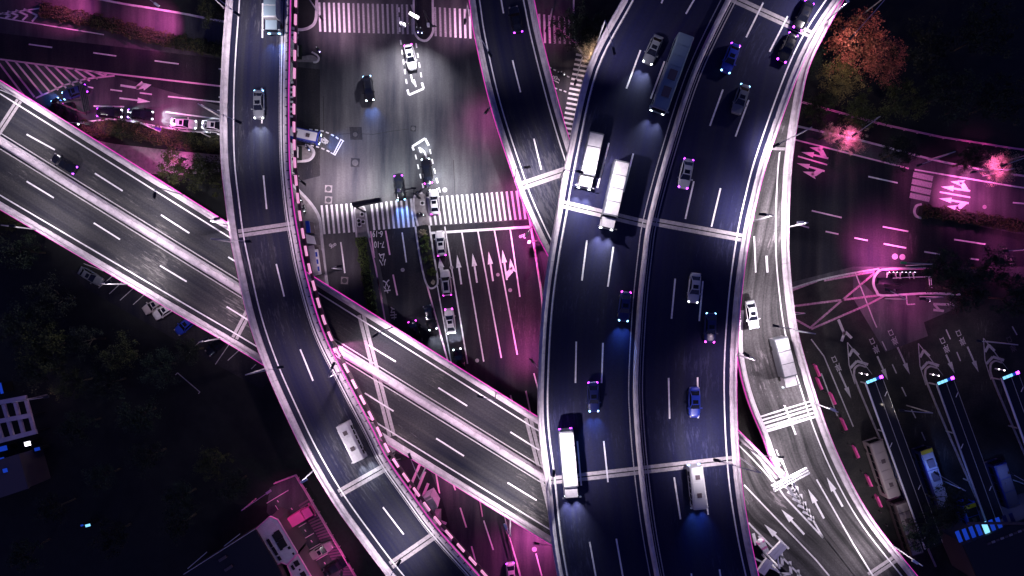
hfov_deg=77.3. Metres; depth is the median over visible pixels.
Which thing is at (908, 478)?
lane canopy
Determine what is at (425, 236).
round bush
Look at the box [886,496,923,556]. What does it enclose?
coach
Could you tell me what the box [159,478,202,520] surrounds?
broadleaf tree
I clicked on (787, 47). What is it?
car
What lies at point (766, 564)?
sign gantry
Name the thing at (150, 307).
parked car
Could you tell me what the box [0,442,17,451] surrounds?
lit box
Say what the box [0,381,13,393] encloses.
lit box
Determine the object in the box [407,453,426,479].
street lamp
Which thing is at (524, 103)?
ramp
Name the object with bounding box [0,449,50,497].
building
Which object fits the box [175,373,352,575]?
parking lot
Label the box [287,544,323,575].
building
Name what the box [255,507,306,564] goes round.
building
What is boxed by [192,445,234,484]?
broadleaf tree
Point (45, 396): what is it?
street lamp
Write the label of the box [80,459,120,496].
broadleaf tree
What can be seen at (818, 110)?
broadleaf tree
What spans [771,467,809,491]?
sign gantry
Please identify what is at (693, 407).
car
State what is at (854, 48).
broadleaf tree
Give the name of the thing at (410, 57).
car
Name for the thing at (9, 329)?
broadleaf tree
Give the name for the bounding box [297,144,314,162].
island
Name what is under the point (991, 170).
street lamp
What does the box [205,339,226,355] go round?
parked car
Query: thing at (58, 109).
car
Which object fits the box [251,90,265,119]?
car
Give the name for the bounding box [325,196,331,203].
manhole
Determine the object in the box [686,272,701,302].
car
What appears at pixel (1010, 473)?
street lamp
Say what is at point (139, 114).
car
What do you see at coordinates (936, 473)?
street lamp
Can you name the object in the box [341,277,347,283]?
manhole
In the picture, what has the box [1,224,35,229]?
street lamp
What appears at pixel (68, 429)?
broadleaf tree
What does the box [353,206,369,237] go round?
island
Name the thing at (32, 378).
broadleaf tree
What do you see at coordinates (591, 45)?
broadleaf tree
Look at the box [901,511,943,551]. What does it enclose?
broadleaf tree
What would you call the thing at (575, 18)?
broadleaf tree
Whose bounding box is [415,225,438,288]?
island
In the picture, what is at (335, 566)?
parked car
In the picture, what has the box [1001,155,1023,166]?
street lamp
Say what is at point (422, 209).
island
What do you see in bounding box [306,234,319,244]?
kiosk
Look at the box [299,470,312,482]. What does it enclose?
street lamp
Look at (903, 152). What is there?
broadleaf tree
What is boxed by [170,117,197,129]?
car
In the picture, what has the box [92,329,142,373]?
broadleaf tree
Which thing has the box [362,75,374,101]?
car
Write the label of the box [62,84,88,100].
car
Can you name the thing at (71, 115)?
car
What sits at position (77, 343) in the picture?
broadleaf tree
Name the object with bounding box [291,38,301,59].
bridge pier
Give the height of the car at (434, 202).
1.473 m
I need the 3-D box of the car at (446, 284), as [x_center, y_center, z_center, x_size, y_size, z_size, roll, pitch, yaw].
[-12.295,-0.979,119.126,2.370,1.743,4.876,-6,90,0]
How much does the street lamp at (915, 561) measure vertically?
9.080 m
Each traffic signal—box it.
[397,187,419,198]
[399,16,418,27]
[415,184,429,198]
[423,9,436,26]
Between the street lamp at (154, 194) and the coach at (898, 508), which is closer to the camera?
the street lamp at (154, 194)
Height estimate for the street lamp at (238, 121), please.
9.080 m
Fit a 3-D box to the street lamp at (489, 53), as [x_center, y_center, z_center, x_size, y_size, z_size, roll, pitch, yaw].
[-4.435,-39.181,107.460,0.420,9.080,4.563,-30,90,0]
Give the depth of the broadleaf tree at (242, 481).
113.37 m
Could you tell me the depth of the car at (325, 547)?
119.02 m
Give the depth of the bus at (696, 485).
98.44 m
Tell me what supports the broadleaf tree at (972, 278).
on the plaza
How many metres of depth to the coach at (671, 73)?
97.84 m
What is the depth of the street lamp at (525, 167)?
102.99 m
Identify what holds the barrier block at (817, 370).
on the plaza
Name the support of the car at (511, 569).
on the road
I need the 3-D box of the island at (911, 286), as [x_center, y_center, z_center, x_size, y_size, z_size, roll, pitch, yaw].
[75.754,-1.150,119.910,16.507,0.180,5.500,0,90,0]
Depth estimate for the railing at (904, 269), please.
118.84 m
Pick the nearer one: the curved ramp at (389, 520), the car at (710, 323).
the car at (710, 323)
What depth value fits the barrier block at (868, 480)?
119.40 m
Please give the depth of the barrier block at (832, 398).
119.38 m
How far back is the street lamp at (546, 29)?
114.00 m
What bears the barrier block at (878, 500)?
on the plaza
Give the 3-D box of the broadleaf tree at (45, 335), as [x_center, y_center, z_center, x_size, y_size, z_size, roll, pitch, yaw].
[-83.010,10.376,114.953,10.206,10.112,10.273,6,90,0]
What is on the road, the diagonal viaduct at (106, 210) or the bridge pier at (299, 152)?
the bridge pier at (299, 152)
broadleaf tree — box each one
[0,211,24,240]
[0,233,45,270]
[0,297,53,357]
[9,353,60,396]
[14,319,69,376]
[20,268,77,322]
[27,490,75,525]
[46,364,92,402]
[53,408,100,448]
[60,325,105,363]
[77,360,126,404]
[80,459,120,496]
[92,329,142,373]
[114,392,162,435]
[124,436,166,479]
[137,345,180,392]
[153,146,196,188]
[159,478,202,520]
[159,508,196,546]
[172,335,203,367]
[182,150,222,198]
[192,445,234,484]
[195,0,225,28]
[210,465,251,503]
[547,0,601,53]
[574,34,598,65]
[582,10,609,43]
[802,90,844,131]
[808,45,825,81]
[815,55,867,105]
[818,122,841,143]
[822,6,895,80]
[836,125,870,154]
[838,87,882,132]
[852,31,907,88]
[877,75,929,125]
[878,133,922,175]
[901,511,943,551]
[921,246,968,293]
[921,482,969,529]
[937,255,992,316]
[952,145,991,176]
[971,243,1017,285]
[978,150,1021,186]
[988,271,1023,317]
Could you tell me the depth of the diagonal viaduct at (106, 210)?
112.00 m
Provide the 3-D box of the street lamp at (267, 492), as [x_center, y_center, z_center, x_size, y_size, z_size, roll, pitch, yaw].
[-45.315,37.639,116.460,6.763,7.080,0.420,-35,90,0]
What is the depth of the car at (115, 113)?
118.99 m
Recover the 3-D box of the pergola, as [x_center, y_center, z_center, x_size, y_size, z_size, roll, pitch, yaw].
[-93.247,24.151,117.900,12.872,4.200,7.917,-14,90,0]
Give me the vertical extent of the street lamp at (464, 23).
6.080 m
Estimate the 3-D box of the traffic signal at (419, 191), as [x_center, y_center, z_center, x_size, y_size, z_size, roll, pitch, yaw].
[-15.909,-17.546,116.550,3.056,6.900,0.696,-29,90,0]
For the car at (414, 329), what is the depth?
118.89 m
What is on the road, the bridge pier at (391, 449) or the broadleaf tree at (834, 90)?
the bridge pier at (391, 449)
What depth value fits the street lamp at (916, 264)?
112.65 m
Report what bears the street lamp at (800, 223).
on the ramp at (790, 422)
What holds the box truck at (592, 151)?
on the viaduct at (642, 438)
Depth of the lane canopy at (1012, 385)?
115.00 m
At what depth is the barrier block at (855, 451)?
119.38 m
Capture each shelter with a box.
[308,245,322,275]
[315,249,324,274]
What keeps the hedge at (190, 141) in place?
on the ground
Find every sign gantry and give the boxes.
[352,197,381,212]
[758,553,779,575]
[762,541,786,568]
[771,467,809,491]
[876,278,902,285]
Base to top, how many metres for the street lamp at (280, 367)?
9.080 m
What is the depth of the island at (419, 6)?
119.88 m
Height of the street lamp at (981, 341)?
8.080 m
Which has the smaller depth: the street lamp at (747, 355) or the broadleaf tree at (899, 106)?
the street lamp at (747, 355)
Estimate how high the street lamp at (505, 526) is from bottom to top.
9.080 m
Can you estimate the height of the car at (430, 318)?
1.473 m
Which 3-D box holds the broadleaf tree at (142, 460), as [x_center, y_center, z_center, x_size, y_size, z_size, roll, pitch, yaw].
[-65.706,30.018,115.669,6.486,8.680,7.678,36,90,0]
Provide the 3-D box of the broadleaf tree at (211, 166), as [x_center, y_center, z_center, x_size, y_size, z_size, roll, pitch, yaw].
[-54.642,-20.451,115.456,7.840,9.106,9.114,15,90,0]
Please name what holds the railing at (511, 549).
on the road
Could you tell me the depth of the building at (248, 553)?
113.50 m
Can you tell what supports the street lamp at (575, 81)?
on the road
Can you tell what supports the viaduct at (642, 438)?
on the ground
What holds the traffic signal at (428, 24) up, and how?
on the road
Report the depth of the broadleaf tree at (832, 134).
115.18 m
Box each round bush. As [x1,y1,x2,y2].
[417,229,427,236]
[420,234,429,242]
[420,243,431,251]
[422,255,433,263]
[427,267,436,275]
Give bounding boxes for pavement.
[99,0,324,282]
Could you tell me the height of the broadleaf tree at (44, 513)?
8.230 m
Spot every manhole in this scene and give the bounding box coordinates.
[325,185,331,192]
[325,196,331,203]
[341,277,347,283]
[350,158,359,166]
[352,131,358,137]
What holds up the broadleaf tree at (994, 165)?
on the road
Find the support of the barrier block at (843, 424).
on the plaza
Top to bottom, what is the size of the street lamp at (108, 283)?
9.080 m
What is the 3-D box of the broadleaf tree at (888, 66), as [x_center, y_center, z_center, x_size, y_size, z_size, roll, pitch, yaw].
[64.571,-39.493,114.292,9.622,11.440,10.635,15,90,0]
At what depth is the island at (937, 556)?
119.86 m
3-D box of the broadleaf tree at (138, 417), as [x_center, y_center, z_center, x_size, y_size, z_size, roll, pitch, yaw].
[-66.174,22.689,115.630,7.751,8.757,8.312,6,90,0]
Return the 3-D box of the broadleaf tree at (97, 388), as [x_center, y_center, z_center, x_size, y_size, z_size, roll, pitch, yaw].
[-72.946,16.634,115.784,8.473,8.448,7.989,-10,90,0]
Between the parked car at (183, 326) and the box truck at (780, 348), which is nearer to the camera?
the box truck at (780, 348)
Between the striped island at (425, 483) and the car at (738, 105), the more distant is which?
the striped island at (425, 483)
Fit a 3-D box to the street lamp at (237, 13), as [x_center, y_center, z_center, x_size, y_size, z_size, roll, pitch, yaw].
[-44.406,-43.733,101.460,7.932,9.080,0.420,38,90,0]
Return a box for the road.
[0,0,1023,575]
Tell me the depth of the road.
120.00 m
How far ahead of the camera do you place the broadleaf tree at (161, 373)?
113.74 m
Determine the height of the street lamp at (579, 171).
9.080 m
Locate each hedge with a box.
[38,1,221,58]
[80,117,219,153]
[355,236,379,316]
[918,203,1023,232]
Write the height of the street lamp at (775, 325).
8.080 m
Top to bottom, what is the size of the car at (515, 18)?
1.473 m
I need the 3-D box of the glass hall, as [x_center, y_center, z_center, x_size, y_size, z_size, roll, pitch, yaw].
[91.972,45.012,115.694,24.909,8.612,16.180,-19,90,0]
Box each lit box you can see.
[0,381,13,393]
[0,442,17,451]
[24,438,40,446]
[34,444,49,450]
[85,519,98,526]
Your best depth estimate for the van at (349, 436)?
103.54 m
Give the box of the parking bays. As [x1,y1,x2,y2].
[69,263,269,388]
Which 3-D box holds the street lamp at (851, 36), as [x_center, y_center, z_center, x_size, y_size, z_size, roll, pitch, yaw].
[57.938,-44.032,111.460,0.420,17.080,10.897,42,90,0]
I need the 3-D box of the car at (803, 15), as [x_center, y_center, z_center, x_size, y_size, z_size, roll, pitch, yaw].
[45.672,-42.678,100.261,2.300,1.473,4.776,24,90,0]
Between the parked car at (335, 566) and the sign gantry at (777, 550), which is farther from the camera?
the parked car at (335, 566)
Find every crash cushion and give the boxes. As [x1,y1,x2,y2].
[756,538,768,553]
[774,467,787,478]
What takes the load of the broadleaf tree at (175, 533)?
on the ground
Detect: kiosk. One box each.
[305,221,314,233]
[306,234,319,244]
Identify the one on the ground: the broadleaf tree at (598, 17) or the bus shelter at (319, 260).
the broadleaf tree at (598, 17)
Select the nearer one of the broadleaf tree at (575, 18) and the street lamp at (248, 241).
the street lamp at (248, 241)
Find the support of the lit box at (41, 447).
on the ground
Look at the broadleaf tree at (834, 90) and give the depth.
112.28 m
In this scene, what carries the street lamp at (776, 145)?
on the ramp at (790, 422)
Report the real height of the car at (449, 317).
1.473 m
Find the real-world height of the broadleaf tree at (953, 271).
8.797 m
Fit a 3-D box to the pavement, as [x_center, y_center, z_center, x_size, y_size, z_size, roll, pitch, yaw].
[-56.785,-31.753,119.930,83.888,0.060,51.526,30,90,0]
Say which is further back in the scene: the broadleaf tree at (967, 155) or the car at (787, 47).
the broadleaf tree at (967, 155)
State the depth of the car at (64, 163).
111.00 m
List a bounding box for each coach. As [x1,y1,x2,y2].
[649,32,693,115]
[862,437,900,498]
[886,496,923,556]
[911,445,948,508]
[954,498,980,524]
[984,458,1019,508]
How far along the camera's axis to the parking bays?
119.99 m
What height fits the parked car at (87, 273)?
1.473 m
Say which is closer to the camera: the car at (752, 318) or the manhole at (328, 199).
the car at (752, 318)
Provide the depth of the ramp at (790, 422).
111.05 m
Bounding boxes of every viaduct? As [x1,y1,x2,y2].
[0,80,551,544]
[537,0,840,575]
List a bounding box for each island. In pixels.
[57,85,89,114]
[291,51,319,62]
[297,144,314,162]
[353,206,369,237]
[390,452,478,571]
[413,0,433,41]
[413,192,429,225]
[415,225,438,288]
[853,364,948,566]
[872,267,960,296]
[924,365,978,505]
[989,360,1023,453]
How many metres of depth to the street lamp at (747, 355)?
92.33 m
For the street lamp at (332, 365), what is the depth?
98.04 m
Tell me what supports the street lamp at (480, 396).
on the diagonal viaduct at (106, 210)
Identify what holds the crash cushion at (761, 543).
on the ramp at (524, 103)
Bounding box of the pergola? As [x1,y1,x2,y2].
[0,394,48,442]
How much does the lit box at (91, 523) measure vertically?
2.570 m
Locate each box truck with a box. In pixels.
[262,0,282,34]
[558,428,581,498]
[575,131,603,189]
[598,160,629,230]
[769,335,800,388]
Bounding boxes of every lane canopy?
[860,374,942,548]
[928,375,1002,521]
[991,370,1023,444]
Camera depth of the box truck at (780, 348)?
106.30 m
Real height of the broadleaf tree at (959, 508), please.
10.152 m
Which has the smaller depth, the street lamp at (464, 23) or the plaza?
the street lamp at (464, 23)
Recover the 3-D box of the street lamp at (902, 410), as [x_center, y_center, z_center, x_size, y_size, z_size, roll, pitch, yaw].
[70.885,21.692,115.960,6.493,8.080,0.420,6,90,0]
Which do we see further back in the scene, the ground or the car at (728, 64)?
the ground
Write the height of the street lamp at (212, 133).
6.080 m
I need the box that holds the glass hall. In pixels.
[937,493,1023,575]
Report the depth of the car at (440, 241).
118.99 m
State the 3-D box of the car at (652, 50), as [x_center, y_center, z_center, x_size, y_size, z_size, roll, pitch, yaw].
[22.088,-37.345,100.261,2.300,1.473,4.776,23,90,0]
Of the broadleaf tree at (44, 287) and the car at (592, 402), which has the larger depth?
the broadleaf tree at (44, 287)
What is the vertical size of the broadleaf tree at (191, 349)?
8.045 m
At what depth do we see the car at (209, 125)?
118.84 m
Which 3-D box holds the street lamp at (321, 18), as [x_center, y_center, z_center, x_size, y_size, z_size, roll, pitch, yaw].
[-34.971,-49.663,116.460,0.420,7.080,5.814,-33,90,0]
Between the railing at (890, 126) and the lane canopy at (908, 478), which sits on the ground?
the railing at (890, 126)
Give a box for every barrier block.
[813,364,820,376]
[815,377,822,389]
[828,392,836,404]
[839,417,847,430]
[852,445,859,457]
[864,474,872,486]
[874,494,882,506]
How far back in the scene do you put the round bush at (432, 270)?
118.94 m
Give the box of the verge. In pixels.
[236,459,372,575]
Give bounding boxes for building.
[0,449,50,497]
[183,524,291,575]
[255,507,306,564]
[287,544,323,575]
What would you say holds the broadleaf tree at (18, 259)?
on the ground
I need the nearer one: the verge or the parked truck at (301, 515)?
the parked truck at (301, 515)
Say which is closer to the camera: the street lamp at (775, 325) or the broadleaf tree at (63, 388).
the street lamp at (775, 325)
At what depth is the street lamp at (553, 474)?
92.07 m
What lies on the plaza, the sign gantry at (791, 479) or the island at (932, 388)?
the island at (932, 388)
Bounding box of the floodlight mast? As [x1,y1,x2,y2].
[409,5,418,25]
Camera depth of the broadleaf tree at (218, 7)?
113.70 m
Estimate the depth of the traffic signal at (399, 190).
113.46 m
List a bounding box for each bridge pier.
[290,142,301,159]
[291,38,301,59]
[381,443,395,455]
[421,488,439,512]
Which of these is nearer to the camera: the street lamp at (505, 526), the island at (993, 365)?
the street lamp at (505, 526)
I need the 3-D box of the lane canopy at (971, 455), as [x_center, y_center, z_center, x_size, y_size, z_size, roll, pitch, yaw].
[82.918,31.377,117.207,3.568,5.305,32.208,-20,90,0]
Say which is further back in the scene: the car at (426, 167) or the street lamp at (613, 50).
the car at (426, 167)
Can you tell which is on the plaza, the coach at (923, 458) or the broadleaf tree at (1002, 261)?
the coach at (923, 458)
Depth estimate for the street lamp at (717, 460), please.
92.18 m
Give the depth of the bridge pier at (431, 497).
114.80 m
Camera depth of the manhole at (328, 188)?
119.97 m
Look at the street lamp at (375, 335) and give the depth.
102.99 m
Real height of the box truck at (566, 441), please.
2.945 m
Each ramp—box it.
[220,0,488,575]
[469,0,853,575]
[737,0,917,575]
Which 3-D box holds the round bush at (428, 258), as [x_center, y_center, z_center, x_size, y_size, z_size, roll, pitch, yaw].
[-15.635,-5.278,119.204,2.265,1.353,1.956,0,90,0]
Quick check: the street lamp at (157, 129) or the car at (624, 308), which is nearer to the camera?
the car at (624, 308)
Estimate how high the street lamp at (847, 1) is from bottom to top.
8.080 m
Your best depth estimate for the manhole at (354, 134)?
119.97 m
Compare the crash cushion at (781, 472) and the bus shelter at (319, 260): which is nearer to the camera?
the crash cushion at (781, 472)
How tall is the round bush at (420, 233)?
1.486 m
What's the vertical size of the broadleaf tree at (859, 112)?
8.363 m
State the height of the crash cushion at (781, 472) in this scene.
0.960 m
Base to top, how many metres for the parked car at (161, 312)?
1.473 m
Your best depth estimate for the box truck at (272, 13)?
103.80 m
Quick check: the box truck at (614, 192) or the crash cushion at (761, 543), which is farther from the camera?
the crash cushion at (761, 543)
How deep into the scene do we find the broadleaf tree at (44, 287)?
113.11 m
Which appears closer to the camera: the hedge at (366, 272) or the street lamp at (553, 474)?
the street lamp at (553, 474)
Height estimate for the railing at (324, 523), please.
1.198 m
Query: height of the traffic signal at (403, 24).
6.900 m
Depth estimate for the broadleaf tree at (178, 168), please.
113.53 m
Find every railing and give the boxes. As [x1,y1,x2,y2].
[273,474,355,575]
[502,515,518,575]
[530,221,542,298]
[802,101,1023,150]
[880,268,928,270]
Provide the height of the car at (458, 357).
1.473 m
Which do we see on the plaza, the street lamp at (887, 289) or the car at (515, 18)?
the street lamp at (887, 289)
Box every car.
[51,97,67,121]
[51,153,78,173]
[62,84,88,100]
[63,102,80,126]
[77,266,103,285]
[96,106,123,118]
[127,108,154,120]
[142,300,161,314]
[152,306,171,319]
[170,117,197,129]
[174,319,194,335]
[202,119,219,131]
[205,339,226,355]
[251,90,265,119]
[309,541,333,559]
[323,556,349,575]
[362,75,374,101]
[394,175,405,200]
[404,44,417,70]
[408,320,422,343]
[420,158,432,183]
[423,305,437,330]
[428,189,439,214]
[434,230,446,255]
[439,269,451,295]
[443,308,455,333]
[452,348,465,370]
[506,561,516,575]
[508,5,522,33]
[586,381,600,411]
[617,291,631,321]
[642,34,662,65]
[677,158,693,189]
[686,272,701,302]
[687,387,701,416]
[703,312,717,342]
[720,42,740,74]
[730,83,749,115]
[743,300,759,328]
[776,32,797,63]
[792,0,813,31]
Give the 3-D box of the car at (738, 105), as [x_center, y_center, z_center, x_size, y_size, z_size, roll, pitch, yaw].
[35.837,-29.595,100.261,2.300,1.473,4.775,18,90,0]
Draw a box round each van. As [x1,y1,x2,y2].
[290,126,321,145]
[336,420,366,462]
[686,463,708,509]
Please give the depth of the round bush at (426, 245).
118.81 m
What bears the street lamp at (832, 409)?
on the ramp at (790, 422)
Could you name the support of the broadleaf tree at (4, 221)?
on the ground
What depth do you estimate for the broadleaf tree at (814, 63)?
113.24 m
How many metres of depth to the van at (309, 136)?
117.64 m
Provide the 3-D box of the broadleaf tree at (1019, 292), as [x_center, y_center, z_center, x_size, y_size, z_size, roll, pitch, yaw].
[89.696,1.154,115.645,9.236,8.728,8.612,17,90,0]
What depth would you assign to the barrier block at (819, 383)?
119.39 m
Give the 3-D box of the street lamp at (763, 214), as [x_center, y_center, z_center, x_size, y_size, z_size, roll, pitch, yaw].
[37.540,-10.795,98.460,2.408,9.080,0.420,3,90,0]
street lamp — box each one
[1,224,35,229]
[11,394,49,402]
[100,280,127,284]
[140,123,160,131]
[153,187,183,198]
[198,103,241,123]
[198,337,220,342]
[199,131,216,136]
[210,217,227,225]
[210,238,251,242]
[215,0,239,16]
[241,489,271,510]
[245,365,283,374]
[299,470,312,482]
[309,0,323,20]
[328,362,340,377]
[372,327,391,337]
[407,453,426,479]
[463,3,469,24]
[477,34,491,57]
[477,392,496,400]
[503,519,510,535]
[515,166,530,177]
[545,8,552,31]
[547,469,555,495]
[559,169,583,179]
[573,57,582,85]
[597,20,615,54]
[713,457,760,472]
[736,351,755,360]
[741,443,783,458]
[753,213,773,221]
[772,324,815,333]
[773,127,811,147]
[789,221,807,226]
[815,403,837,411]
[826,0,849,20]
[843,0,884,39]
[851,116,879,137]
[884,288,906,299]
[893,545,922,565]
[898,405,932,413]
[900,262,931,265]
[916,151,955,166]
[919,296,942,299]
[933,471,965,490]
[970,168,1013,175]
[976,340,1017,344]
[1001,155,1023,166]
[1008,471,1023,483]
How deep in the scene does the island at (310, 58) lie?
119.88 m
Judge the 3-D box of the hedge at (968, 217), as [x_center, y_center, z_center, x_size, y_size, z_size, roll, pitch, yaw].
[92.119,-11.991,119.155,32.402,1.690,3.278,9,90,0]
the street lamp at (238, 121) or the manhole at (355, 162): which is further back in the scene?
the manhole at (355, 162)
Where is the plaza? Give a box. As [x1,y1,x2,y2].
[737,270,1023,575]
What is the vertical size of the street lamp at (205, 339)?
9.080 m
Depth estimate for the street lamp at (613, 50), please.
92.25 m
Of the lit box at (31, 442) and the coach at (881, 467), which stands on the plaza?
the coach at (881, 467)
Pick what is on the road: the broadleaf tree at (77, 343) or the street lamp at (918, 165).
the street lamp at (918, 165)
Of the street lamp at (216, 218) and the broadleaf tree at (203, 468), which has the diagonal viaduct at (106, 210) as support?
the street lamp at (216, 218)
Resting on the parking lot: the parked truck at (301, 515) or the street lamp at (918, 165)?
the parked truck at (301, 515)
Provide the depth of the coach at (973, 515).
116.74 m
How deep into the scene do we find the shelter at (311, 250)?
117.00 m
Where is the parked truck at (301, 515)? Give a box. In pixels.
[288,503,315,526]
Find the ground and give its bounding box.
[0,0,1023,575]
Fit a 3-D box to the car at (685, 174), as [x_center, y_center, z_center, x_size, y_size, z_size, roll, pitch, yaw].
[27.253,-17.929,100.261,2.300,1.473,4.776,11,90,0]
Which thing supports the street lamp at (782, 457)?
on the ramp at (524, 103)
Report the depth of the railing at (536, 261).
118.85 m
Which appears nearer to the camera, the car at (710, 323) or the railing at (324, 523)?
the car at (710, 323)
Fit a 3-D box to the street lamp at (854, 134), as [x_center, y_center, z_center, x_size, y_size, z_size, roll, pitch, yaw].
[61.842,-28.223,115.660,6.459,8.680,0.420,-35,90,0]
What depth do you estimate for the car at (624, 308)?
99.99 m
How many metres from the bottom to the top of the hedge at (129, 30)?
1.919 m
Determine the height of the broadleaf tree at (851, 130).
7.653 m
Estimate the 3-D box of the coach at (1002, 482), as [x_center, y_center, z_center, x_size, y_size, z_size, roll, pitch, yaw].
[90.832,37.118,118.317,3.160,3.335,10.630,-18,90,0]
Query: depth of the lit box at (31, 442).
118.02 m
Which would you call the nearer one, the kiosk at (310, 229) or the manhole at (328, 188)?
the kiosk at (310, 229)
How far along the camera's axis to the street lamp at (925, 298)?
113.59 m
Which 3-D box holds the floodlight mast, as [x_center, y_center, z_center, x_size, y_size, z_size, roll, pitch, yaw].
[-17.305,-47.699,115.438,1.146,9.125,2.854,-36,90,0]
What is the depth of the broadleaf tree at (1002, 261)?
113.74 m
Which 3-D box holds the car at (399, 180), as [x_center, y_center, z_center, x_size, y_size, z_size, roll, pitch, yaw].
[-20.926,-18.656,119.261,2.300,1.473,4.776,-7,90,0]

